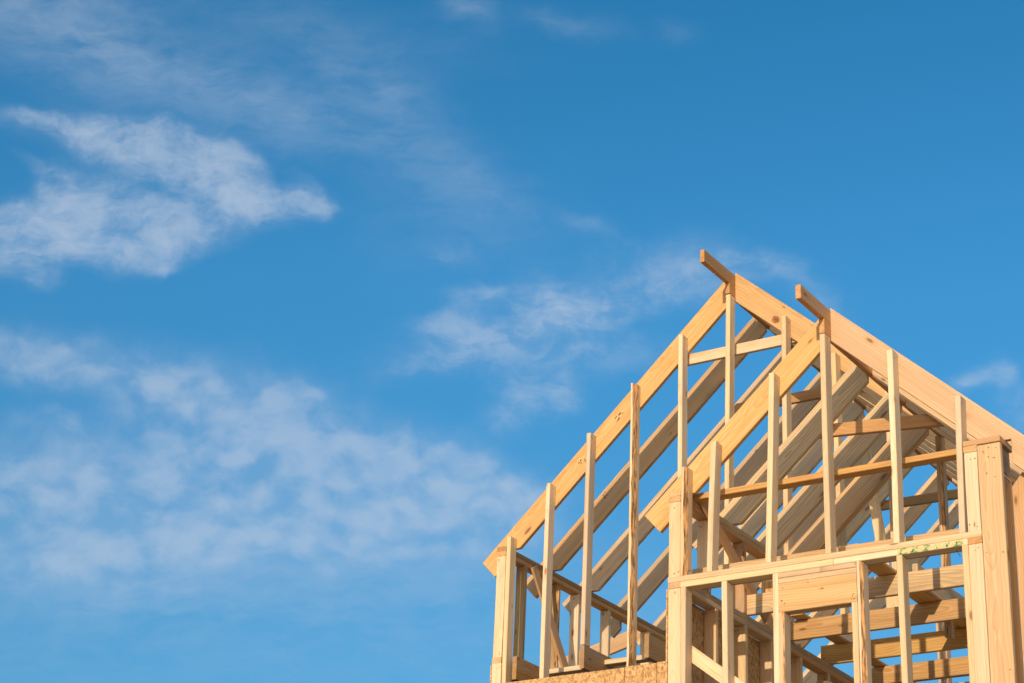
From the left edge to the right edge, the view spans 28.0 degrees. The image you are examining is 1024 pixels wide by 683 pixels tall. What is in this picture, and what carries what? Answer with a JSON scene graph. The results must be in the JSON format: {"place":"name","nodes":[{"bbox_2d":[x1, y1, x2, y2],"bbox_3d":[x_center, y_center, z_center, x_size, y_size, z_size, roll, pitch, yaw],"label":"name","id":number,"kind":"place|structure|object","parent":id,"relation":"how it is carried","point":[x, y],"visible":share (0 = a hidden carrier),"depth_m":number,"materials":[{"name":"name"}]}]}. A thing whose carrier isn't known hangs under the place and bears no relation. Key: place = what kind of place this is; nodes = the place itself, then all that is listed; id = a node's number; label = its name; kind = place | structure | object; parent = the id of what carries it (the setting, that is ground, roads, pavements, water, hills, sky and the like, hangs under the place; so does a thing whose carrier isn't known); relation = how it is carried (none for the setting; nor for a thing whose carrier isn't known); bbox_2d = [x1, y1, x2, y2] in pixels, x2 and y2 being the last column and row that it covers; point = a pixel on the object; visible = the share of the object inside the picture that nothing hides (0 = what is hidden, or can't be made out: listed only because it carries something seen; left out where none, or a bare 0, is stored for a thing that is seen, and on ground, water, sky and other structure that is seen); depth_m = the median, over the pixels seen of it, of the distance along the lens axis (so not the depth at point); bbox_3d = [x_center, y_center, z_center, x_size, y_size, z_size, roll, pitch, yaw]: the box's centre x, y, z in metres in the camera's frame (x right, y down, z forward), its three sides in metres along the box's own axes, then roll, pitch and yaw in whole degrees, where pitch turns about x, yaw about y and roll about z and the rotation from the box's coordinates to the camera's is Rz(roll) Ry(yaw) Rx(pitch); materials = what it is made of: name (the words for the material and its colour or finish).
{"place":"outdoors","nodes":[
{"label":"outdoors","id":0,"kind":"place"},
{"bbox_2d":[0,0,1023,682],"label":"sky","id":1,"kind":"structure","parent":0,"point":[306,306],"materials":[{"name":"blue"}]},
{"bbox_3d":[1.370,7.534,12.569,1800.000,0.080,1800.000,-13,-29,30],"label":"ground","id":2,"kind":"structure","parent":0,"visible":0},
{"bbox_2d":[483,249,1023,682],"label":"house frame","id":3,"kind":"object","parent":2,"relation":"on","point":[798,558],"visible":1,"depth_m":13.87,"materials":[{"name":"brown wood"}]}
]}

